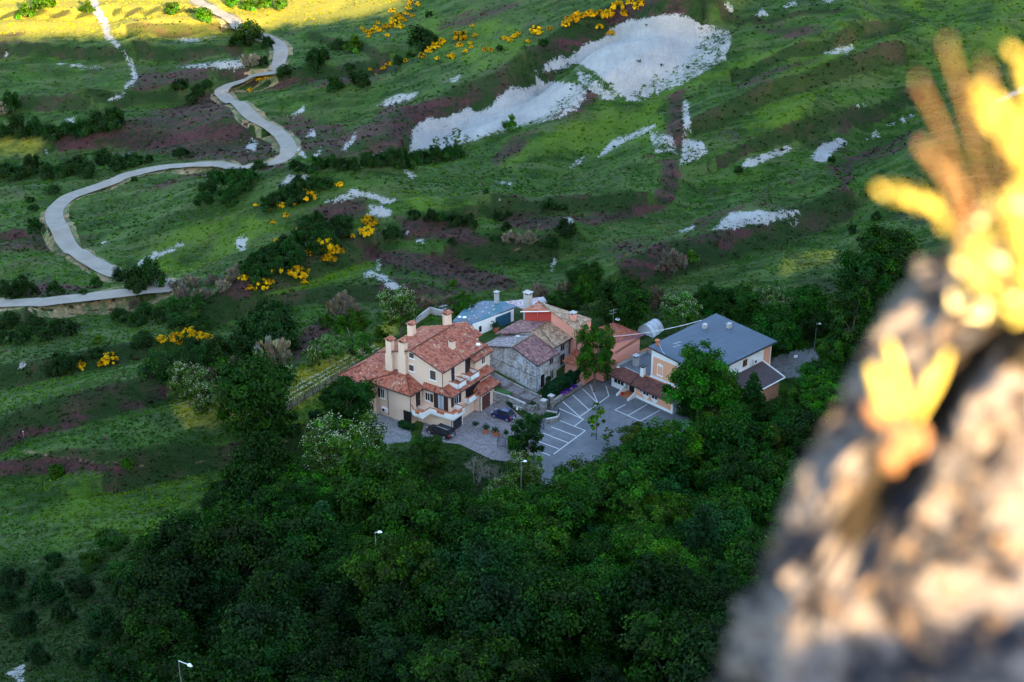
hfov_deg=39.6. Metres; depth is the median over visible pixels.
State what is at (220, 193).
bush
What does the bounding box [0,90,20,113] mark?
bush
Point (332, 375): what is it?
rose row
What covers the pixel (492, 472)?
bare shrub
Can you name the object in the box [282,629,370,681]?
broadleaf tree
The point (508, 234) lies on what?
tamarisk
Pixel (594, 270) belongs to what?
broadleaf tree
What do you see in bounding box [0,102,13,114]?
tamarisk
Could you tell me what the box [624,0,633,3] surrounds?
broom bush
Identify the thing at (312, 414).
bush
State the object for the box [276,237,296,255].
bush
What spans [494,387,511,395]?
lawn
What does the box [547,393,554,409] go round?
gate pillar
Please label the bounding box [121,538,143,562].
bush
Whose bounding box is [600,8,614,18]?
broom bush
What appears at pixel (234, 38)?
bush
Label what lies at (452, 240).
bush
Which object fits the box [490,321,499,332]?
flower pot
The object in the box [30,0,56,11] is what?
spring bush
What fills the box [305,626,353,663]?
broadleaf tree
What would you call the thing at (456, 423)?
garage door
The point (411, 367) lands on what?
window
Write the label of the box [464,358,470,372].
door
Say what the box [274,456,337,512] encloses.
ash tree
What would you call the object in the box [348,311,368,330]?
spring bush
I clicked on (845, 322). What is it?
slim tree
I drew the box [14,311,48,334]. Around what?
bush
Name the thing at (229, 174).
bush
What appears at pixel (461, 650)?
ash tree
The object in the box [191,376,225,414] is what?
acacia
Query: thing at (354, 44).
spring bush
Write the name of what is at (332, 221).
bush
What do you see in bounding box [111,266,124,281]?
bush
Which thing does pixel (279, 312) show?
bush
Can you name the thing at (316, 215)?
bush
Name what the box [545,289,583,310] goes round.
broadleaf tree
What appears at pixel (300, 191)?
bush
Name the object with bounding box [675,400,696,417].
bush
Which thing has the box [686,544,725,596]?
broadleaf tree
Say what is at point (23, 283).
bush
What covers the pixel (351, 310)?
spring bush
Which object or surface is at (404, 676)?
ash tree
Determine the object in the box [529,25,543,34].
broom bush
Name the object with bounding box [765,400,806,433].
broadleaf tree
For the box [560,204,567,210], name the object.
bush
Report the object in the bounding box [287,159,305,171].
bush
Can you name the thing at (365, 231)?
broom bush
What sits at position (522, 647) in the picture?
broadleaf tree
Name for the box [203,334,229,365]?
bush
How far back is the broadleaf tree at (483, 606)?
133.76 m
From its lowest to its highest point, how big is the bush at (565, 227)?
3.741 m
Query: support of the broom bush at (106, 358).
on the ground at (670, 38)
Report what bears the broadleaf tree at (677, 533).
on the ground at (670, 38)
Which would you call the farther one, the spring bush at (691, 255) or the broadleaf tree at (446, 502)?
the spring bush at (691, 255)
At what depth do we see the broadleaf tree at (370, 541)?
160.52 m
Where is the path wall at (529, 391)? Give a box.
[494,372,541,398]
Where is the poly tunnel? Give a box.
[637,319,663,337]
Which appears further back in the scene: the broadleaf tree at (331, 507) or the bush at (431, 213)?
the bush at (431, 213)
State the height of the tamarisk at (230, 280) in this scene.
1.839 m
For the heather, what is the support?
on the ground at (670, 38)
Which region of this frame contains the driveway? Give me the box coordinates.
[421,403,530,460]
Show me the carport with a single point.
(518, 303)
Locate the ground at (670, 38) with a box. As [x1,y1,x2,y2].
[0,0,1023,681]
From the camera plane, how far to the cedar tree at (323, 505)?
170.16 m
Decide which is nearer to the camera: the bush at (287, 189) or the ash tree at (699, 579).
the ash tree at (699, 579)
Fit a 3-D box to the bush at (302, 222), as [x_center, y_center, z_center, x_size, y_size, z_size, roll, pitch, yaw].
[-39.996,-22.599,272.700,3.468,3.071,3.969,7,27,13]
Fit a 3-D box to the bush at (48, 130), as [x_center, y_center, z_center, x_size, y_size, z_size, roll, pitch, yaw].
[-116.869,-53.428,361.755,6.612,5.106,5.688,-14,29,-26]
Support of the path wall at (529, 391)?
on the stepped path
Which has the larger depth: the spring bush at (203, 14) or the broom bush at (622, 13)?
the spring bush at (203, 14)
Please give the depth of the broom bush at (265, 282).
252.66 m
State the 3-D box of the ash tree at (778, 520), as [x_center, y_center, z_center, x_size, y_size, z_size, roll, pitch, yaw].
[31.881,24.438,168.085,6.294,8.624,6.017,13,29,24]
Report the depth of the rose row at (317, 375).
224.72 m
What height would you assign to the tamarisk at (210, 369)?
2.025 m
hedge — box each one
[397,419,414,431]
[507,435,524,453]
[541,369,580,398]
[544,412,556,417]
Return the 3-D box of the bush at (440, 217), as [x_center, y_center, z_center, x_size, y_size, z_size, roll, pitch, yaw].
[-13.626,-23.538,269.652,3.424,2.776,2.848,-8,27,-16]
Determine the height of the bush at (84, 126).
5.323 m
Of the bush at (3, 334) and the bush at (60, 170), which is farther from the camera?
the bush at (60, 170)
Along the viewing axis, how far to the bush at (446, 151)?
307.54 m
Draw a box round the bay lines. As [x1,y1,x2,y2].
[539,384,659,455]
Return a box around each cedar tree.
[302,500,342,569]
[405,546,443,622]
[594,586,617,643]
[678,504,722,557]
[708,563,730,593]
[741,372,766,420]
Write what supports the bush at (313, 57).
on the ground at (670, 38)
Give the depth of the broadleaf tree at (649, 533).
159.20 m
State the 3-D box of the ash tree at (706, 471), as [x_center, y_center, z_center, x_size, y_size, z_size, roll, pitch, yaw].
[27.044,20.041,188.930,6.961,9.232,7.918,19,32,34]
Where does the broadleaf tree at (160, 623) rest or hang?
on the ground at (670, 38)
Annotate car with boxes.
[426,423,455,439]
[491,407,516,421]
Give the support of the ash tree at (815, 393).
on the ground at (670, 38)
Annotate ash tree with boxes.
[252,477,316,519]
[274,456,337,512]
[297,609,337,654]
[338,530,447,628]
[345,535,367,553]
[392,646,462,681]
[406,433,451,476]
[408,567,505,642]
[410,622,538,681]
[427,633,457,680]
[445,291,476,315]
[505,510,572,577]
[519,465,597,539]
[552,462,639,528]
[572,323,616,391]
[583,451,667,530]
[617,601,723,681]
[624,491,693,530]
[625,538,701,604]
[648,416,707,490]
[662,494,701,530]
[664,564,712,601]
[688,408,699,428]
[691,456,736,496]
[719,399,762,432]
[729,396,756,421]
[762,512,780,535]
[777,382,816,408]
[799,369,845,413]
[814,332,862,376]
[814,401,836,442]
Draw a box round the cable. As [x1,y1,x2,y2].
[614,320,701,336]
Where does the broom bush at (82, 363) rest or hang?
on the ground at (670, 38)
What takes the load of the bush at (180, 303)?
on the ground at (670, 38)
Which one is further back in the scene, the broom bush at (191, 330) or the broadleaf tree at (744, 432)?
the broom bush at (191, 330)
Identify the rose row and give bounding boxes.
[288,346,375,397]
[288,347,380,402]
[290,343,370,390]
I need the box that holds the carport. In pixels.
[504,297,546,308]
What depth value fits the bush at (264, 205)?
280.19 m
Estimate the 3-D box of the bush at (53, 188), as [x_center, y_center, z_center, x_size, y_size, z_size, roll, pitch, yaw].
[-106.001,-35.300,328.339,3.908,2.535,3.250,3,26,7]
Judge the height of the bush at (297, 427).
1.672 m
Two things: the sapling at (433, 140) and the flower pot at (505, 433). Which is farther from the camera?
the sapling at (433, 140)
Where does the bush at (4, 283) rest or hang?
on the ground at (670, 38)
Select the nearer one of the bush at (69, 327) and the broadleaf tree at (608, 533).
the broadleaf tree at (608, 533)
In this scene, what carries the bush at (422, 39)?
on the ground at (670, 38)
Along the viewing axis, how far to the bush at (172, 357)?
226.23 m
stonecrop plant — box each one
[863,341,950,473]
[875,39,1023,326]
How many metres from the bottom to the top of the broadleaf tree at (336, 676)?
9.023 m
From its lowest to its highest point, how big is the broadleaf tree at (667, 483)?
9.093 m
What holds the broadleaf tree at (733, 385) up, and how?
on the ground at (670, 38)
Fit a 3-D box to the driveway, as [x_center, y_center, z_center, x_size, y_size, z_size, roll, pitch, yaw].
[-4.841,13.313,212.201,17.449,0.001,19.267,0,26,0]
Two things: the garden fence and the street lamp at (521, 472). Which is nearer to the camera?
the street lamp at (521, 472)
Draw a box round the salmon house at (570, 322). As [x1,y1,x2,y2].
[520,290,644,384]
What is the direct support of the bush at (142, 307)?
on the ground at (670, 38)
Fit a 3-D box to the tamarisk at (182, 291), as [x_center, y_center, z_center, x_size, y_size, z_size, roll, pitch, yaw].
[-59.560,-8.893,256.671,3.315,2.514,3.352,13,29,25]
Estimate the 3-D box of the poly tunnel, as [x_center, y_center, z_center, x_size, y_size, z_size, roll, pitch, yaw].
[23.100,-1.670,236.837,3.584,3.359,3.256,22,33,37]
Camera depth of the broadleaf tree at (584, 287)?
241.92 m
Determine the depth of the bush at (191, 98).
373.66 m
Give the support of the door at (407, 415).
in the villa
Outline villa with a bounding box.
[338,305,500,429]
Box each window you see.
[378,387,385,399]
[408,352,414,359]
[408,364,414,372]
[424,392,432,402]
[429,369,436,381]
[434,393,447,410]
[451,394,460,407]
[549,368,553,380]
[559,352,564,366]
[560,343,564,352]
[614,379,623,386]
[656,363,662,377]
[742,358,747,366]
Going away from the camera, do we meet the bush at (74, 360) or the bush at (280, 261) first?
the bush at (74, 360)
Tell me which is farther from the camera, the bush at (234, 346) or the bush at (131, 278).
the bush at (131, 278)
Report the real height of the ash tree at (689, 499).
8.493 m
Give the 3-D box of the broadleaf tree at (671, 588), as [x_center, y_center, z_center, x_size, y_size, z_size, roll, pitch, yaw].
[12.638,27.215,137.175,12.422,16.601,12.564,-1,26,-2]
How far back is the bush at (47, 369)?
232.13 m
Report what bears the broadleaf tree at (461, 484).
on the ground at (670, 38)
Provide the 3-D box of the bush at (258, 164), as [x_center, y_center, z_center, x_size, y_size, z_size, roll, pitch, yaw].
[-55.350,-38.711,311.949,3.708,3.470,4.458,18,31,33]
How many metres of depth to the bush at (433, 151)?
306.19 m
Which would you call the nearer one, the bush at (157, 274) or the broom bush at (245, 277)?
the broom bush at (245, 277)
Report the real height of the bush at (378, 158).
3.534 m
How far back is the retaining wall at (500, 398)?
218.79 m
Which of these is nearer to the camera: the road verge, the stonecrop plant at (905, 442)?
the stonecrop plant at (905, 442)
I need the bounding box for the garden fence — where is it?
[286,349,379,409]
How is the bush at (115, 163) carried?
on the ground at (670, 38)
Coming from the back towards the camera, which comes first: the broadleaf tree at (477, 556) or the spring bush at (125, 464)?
the spring bush at (125, 464)
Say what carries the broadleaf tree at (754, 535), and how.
on the ground at (670, 38)
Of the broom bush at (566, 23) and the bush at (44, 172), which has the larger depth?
the broom bush at (566, 23)
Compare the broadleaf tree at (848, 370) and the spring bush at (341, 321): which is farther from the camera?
the spring bush at (341, 321)
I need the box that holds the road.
[0,0,296,306]
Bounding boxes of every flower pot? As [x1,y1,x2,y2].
[472,420,479,428]
[482,422,489,433]
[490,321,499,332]
[490,426,501,436]
[502,429,509,437]
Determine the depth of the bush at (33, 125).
364.24 m
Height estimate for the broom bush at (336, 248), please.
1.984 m
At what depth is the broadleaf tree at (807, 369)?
213.09 m
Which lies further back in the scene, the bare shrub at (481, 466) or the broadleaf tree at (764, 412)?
the broadleaf tree at (764, 412)
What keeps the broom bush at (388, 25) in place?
on the ground at (670, 38)
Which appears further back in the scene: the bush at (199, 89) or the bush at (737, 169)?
the bush at (199, 89)
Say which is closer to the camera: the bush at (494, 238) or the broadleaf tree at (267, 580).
the broadleaf tree at (267, 580)
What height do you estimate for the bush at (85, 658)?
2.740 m
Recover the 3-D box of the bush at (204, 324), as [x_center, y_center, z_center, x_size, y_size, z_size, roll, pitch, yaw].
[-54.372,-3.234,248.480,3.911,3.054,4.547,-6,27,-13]
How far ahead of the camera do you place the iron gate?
207.34 m
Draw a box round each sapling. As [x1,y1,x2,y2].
[432,136,439,145]
[450,128,461,141]
[585,402,605,439]
[600,427,613,444]
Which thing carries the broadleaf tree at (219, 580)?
on the ground at (670, 38)
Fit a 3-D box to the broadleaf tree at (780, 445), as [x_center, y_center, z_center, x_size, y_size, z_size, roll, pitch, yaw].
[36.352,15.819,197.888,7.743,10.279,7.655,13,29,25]
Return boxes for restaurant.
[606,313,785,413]
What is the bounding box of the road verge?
[0,0,301,317]
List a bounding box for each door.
[403,410,410,422]
[415,391,420,407]
[450,367,454,380]
[452,416,462,429]
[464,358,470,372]
[481,391,490,410]
[496,312,510,326]
[540,373,544,387]
[629,383,634,392]
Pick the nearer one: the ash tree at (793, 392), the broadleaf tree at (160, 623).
the broadleaf tree at (160, 623)
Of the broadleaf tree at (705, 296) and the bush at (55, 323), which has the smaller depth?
the broadleaf tree at (705, 296)
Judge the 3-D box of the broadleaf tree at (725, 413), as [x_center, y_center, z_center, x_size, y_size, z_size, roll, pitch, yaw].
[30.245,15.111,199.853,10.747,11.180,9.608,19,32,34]
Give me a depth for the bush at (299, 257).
256.41 m
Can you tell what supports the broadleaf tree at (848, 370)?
on the ground at (670, 38)
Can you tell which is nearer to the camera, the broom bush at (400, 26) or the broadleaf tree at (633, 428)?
the broadleaf tree at (633, 428)
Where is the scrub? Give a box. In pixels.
[6,1,908,471]
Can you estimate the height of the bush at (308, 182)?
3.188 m
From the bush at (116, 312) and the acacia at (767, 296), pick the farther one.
the bush at (116, 312)
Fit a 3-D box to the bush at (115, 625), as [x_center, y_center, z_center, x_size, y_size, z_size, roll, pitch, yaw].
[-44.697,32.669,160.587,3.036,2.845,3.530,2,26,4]
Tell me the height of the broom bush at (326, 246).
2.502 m
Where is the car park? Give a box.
[530,377,691,483]
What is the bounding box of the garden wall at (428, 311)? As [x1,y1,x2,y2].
[414,307,443,322]
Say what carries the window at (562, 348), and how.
in the stone house at (531, 354)
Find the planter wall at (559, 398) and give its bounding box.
[554,382,586,404]
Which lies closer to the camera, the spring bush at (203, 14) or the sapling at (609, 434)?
the sapling at (609, 434)
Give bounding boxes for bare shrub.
[465,454,491,484]
[480,463,504,487]
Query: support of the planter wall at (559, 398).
on the ground at (670, 38)
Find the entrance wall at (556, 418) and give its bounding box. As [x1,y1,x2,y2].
[545,410,559,423]
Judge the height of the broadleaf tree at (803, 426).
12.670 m
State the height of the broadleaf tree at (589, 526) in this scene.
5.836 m
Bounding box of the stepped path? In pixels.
[490,372,548,410]
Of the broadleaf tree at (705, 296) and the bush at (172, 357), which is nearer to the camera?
the bush at (172, 357)
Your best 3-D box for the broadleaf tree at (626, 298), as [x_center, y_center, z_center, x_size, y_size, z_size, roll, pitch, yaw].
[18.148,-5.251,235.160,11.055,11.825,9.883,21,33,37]
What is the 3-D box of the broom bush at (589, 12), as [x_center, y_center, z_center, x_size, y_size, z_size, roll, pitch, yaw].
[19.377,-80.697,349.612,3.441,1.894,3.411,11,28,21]
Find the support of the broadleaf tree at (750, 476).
on the ground at (670, 38)
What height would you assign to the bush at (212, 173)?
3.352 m
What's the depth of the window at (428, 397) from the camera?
213.68 m
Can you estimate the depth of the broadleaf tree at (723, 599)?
137.85 m
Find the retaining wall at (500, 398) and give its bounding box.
[493,391,525,409]
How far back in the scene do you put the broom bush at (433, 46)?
367.75 m
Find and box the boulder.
[715,241,1023,681]
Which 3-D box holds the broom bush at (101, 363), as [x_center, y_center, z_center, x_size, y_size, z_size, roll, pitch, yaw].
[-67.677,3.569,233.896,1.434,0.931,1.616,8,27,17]
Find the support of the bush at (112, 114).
on the ground at (670, 38)
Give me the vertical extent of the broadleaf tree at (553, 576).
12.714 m
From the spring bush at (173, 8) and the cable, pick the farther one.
the spring bush at (173, 8)
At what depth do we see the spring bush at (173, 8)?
413.35 m
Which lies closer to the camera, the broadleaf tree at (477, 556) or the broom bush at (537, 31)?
the broadleaf tree at (477, 556)
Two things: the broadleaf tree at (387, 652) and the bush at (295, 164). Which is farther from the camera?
the bush at (295, 164)
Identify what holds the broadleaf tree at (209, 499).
on the ground at (670, 38)
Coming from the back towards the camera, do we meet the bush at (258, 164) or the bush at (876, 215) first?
the bush at (258, 164)
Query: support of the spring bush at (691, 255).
on the ground at (670, 38)
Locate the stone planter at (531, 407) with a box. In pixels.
[526,400,538,413]
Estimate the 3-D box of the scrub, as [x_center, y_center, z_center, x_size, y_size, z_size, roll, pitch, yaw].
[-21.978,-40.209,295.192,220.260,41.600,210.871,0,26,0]
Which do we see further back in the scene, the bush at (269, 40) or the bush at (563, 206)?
the bush at (269, 40)
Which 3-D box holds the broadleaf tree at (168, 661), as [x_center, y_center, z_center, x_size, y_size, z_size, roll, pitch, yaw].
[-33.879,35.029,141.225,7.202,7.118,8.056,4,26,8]
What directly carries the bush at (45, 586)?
on the ground at (670, 38)
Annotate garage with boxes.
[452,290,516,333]
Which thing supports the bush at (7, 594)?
on the ground at (670, 38)
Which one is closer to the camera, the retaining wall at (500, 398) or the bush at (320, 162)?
the retaining wall at (500, 398)
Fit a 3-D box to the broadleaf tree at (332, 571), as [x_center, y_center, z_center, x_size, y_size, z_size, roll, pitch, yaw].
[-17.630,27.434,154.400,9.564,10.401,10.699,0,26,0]
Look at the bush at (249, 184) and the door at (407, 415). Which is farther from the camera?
the bush at (249, 184)
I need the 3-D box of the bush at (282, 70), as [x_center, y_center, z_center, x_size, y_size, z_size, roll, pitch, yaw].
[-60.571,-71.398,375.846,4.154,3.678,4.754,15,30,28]
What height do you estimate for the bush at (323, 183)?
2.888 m
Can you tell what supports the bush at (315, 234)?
on the ground at (670, 38)
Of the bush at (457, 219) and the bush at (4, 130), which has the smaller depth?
the bush at (457, 219)
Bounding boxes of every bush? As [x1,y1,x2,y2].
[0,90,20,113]
[0,121,13,137]
[0,159,13,178]
[0,278,9,294]
[0,310,20,330]
[0,329,14,344]
[0,567,26,589]
[0,587,21,608]
[2,286,23,299]
[6,113,29,139]
[7,162,29,180]
[8,609,40,637]
[9,274,39,296]
[11,327,31,345]
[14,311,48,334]
[15,2,38,19]
[22,153,39,175]
[23,116,43,137]
[23,639,51,664]
[25,196,34,201]
[25,570,66,604]
[26,217,44,234]
[27,203,39,211]
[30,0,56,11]
[34,325,53,341]
[38,160,54,179]
[39,122,62,140]
[41,550,64,570]
[43,363,59,375]
[44,182,60,193]
[45,280,65,294]
[46,350,71,375]
[47,317,63,335]
[48,463,64,479]
[50,594,77,624]
[52,163,70,177]
[56,118,80,137]
[60,318,80,336]
[62,572,94,598]
[64,154,87,174]
[67,355,85,367]
[71,116,94,136]
[71,643,102,665]
[76,359,85,370]
[77,160,95,178]
[78,0,96,12]
[78,288,88,294]
[78,547,106,574]
[84,603,114,637]
[87,110,111,132]
[87,345,104,359]
[89,276,102,286]
[90,333,106,344]
[92,146,111,165]
[92,526,131,550]
[96,360,103,366]
[101,352,117,364]
[101,615,126,643]
[102,152,126,172]
[102,556,139,581]
[104,105,124,130]
[109,307,129,322]
[109,578,131,602]
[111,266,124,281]
[113,638,139,661]
[120,457,134,470]
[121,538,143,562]
[122,149,145,167]
[122,264,146,296]
[125,312,148,327]
[129,271,149,286]
[129,329,154,349]
[134,301,153,315]
[135,346,172,379]
[137,254,167,286]
[145,154,153,163]
[150,305,167,324]
[156,295,176,313]
[156,334,167,342]
[157,363,182,384]
[165,1,179,15]
[165,309,186,328]
[165,347,189,368]
[168,332,181,341]
[170,77,188,90]
[171,145,194,157]
[174,296,196,309]
[175,332,202,353]
[175,509,198,520]
[180,326,196,337]
[182,315,201,333]
[184,92,197,104]
[184,343,210,366]
[185,292,204,311]
[190,82,206,96]
[192,313,210,331]
[192,331,206,338]
[193,190,213,205]
[194,7,213,22]
[198,179,216,193]
[200,78,212,87]
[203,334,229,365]
[206,168,221,179]
[210,171,227,186]
[214,187,233,202]
[220,190,237,206]
[223,166,239,182]
[225,0,238,8]
[225,317,256,353]
[225,334,252,359]
[226,178,244,195]
[228,30,250,46]
[232,176,253,190]
[234,18,263,44]
[234,167,246,179]
[238,259,252,274]
[238,274,248,280]
[239,0,257,11]
[239,331,265,354]
[241,168,260,179]
[242,308,278,337]
[245,250,263,266]
[245,284,255,289]
[247,296,270,320]
[248,266,262,283]
[251,157,267,170]
[255,278,269,289]
[257,0,273,8]
[257,55,268,65]
[257,245,275,262]
[257,300,293,331]
[260,35,274,48]
[260,195,274,212]
[260,261,277,276]
[263,279,274,284]
[264,318,301,351]
[266,241,285,255]
[267,188,285,204]
[270,255,294,269]
[274,0,287,10]
[275,64,291,77]
[275,233,294,253]
[276,201,284,207]
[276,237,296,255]
[278,182,294,197]
[286,194,300,206]
[286,228,308,245]
[286,245,307,265]
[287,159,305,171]
[287,265,309,279]
[290,173,305,187]
[291,186,309,202]
[291,423,300,435]
[294,215,310,231]
[296,225,318,243]
[300,164,314,172]
[301,174,317,187]
[301,237,326,255]
[303,191,316,200]
[304,49,324,71]
[306,230,327,244]
[307,155,328,173]
[307,210,327,225]
[308,409,322,420]
[309,218,328,232]
[311,46,329,60]
[313,176,333,189]
[317,237,333,250]
[318,229,340,245]
[318,313,334,327]
[320,253,336,262]
[323,215,342,231]
[324,154,341,167]
[325,76,344,92]
[326,36,347,50]
[327,244,344,255]
[329,223,350,238]
[330,315,351,334]
[333,157,349,170]
[334,181,343,186]
[335,213,354,229]
[337,423,345,433]
[342,33,362,53]
[343,61,355,69]
[344,307,354,319]
[347,69,370,87]
[348,157,360,171]
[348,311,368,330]
[357,226,374,236]
[358,149,374,166]
[360,214,377,225]
[365,29,373,34]
[367,151,387,168]
[369,326,388,342]
[378,145,397,166]
[381,22,394,28]
[381,223,406,239]
[389,17,399,24]
[392,54,403,64]
[393,147,408,169]
[394,23,404,28]
[405,23,438,51]
[405,51,414,57]
[405,150,422,169]
[407,208,421,220]
[415,150,429,163]
[423,207,436,222]
[425,11,432,17]
[426,42,440,49]
[427,145,443,163]
[434,211,447,221]
[436,37,445,44]
[441,144,456,160]
[446,51,455,58]
[447,211,464,226]
[447,236,457,245]
[449,142,465,159]
[449,277,457,285]
[452,30,466,40]
[463,212,477,228]
[489,235,498,240]
[492,212,505,220]
[495,45,502,50]
[501,113,521,131]
[501,221,511,230]
[505,210,512,216]
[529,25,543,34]
[538,38,548,45]
[539,232,558,247]
[542,197,559,210]
[555,217,577,238]
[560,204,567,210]
[561,19,569,26]
[564,13,578,22]
[585,9,598,17]
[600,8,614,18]
[605,29,615,35]
[610,0,624,9]
[620,9,628,16]
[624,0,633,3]
[633,0,645,6]
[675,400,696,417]
[682,249,699,262]
[733,165,743,173]
[827,156,835,161]
[848,224,856,234]
[870,210,881,220]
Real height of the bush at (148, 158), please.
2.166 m
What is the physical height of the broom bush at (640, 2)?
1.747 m
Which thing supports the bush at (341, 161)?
on the ground at (670, 38)
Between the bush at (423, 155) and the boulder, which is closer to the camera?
the boulder
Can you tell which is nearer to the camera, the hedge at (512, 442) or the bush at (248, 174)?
the hedge at (512, 442)
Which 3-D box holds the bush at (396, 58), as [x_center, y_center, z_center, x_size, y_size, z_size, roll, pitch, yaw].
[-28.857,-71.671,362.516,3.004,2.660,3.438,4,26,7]
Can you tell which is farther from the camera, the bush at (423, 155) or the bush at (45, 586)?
the bush at (423, 155)
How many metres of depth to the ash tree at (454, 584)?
138.16 m
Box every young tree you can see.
[191,399,207,419]
[277,363,297,384]
[302,346,322,371]
[346,330,374,360]
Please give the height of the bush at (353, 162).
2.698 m
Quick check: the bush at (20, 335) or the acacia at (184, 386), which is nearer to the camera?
the acacia at (184, 386)
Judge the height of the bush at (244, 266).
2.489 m
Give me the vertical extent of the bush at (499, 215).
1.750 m
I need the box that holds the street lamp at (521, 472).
[521,460,526,489]
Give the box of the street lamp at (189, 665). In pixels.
[178,660,191,681]
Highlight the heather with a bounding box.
[1,5,923,492]
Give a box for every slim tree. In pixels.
[510,413,544,463]
[825,287,874,370]
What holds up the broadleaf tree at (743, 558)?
on the ground at (670, 38)
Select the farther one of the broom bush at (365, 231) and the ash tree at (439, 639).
the broom bush at (365, 231)
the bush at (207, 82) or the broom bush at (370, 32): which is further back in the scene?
the broom bush at (370, 32)
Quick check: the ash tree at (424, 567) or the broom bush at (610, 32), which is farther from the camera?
the broom bush at (610, 32)
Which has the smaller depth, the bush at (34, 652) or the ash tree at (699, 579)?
the ash tree at (699, 579)
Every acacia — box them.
[164,361,209,406]
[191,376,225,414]
[298,408,394,490]
[310,334,347,363]
[376,284,422,335]
[483,475,519,495]
[501,450,544,490]
[660,291,702,331]
[750,284,793,315]
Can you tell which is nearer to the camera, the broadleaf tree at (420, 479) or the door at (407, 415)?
the broadleaf tree at (420, 479)
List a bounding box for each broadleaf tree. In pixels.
[89,643,171,681]
[116,545,223,656]
[120,601,208,665]
[128,642,243,681]
[134,508,229,574]
[135,518,233,611]
[151,648,201,668]
[187,511,288,598]
[191,497,260,579]
[191,568,243,626]
[198,469,252,518]
[199,619,227,657]
[202,620,306,681]
[207,348,300,442]
[208,587,315,681]
[212,578,278,619]
[213,430,300,514]
[220,549,331,621]
[230,501,263,519]
[232,668,279,681]
[252,502,353,591]
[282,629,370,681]
[282,663,369,681]
[289,576,375,643]
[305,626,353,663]
[306,539,384,615]
[311,504,342,525]
[314,374,376,427]
[325,490,349,528]
[330,447,421,531]
[336,523,376,543]
[342,619,443,681]
[353,529,426,583]
[355,579,437,654]
[361,480,451,562]
[370,476,424,516]
[398,457,431,496]
[407,544,461,577]
[422,472,478,503]
[429,491,475,544]
[430,522,527,626]
[440,490,512,548]
[451,569,545,653]
[452,512,556,568]
[472,483,539,523]
[474,637,544,679]
[491,559,605,650]
[497,643,570,681]
[507,541,572,579]
[518,574,620,681]
[527,503,553,539]
[530,492,571,526]
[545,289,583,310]
[552,453,614,520]
[555,532,625,581]
[564,260,605,291]
[570,273,596,309]
[572,550,636,615]
[579,519,610,543]
[583,549,704,672]
[585,661,639,681]
[589,275,653,329]
[592,445,630,472]
[592,513,639,561]
[608,515,679,578]
[614,420,650,452]
[618,423,694,501]
[639,470,696,521]
[657,521,689,546]
[661,338,745,424]
[664,606,740,681]
[671,606,739,643]
[672,499,752,558]
[684,575,759,619]
[686,480,777,540]
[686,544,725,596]
[687,279,729,316]
[689,438,708,473]
[691,448,785,501]
[693,405,764,457]
[695,404,721,424]
[697,412,778,476]
[703,365,744,405]
[715,283,762,323]
[715,536,772,590]
[724,523,771,574]
[740,484,787,530]
[746,447,803,505]
[748,302,809,360]
[750,399,783,428]
[756,422,794,470]
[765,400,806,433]
[770,412,812,448]
[776,408,833,462]
[784,283,831,326]
[794,364,848,407]
[798,358,844,377]
[800,308,835,343]
[830,249,900,316]
[837,367,850,382]
[856,219,924,288]
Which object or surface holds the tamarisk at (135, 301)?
on the ground at (670, 38)
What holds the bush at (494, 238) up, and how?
on the ground at (670, 38)
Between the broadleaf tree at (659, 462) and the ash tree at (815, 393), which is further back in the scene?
the ash tree at (815, 393)
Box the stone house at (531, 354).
[487,320,572,391]
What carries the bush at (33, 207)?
on the ground at (670, 38)
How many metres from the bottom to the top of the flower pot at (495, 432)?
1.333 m
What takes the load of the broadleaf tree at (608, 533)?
on the ground at (670, 38)
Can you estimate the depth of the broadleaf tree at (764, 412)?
209.53 m
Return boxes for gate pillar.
[540,398,547,414]
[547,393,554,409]
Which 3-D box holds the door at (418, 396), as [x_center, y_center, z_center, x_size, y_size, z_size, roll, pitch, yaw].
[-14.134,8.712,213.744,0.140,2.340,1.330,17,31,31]
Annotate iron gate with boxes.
[497,436,505,446]
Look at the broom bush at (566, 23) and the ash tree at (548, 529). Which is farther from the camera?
the broom bush at (566, 23)
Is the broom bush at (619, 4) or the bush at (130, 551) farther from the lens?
the broom bush at (619, 4)
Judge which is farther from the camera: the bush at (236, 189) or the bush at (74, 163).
the bush at (74, 163)
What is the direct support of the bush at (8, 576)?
on the ground at (670, 38)
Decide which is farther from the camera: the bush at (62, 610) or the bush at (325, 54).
the bush at (325, 54)
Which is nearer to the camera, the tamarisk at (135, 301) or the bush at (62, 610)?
the bush at (62, 610)
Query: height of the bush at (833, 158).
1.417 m
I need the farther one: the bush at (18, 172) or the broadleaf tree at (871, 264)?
the bush at (18, 172)
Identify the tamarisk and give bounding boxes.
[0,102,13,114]
[128,297,143,307]
[167,279,180,289]
[172,284,190,297]
[180,273,199,288]
[190,287,212,300]
[202,367,216,379]
[204,273,218,283]
[215,279,231,292]
[220,274,234,282]
[226,262,245,277]
[240,53,262,67]
[253,334,292,364]
[325,290,361,315]
[412,295,436,310]
[436,294,459,311]
[501,229,520,244]
[517,229,539,244]
[529,282,548,297]
[555,281,572,293]
[645,284,667,311]
[654,247,687,274]

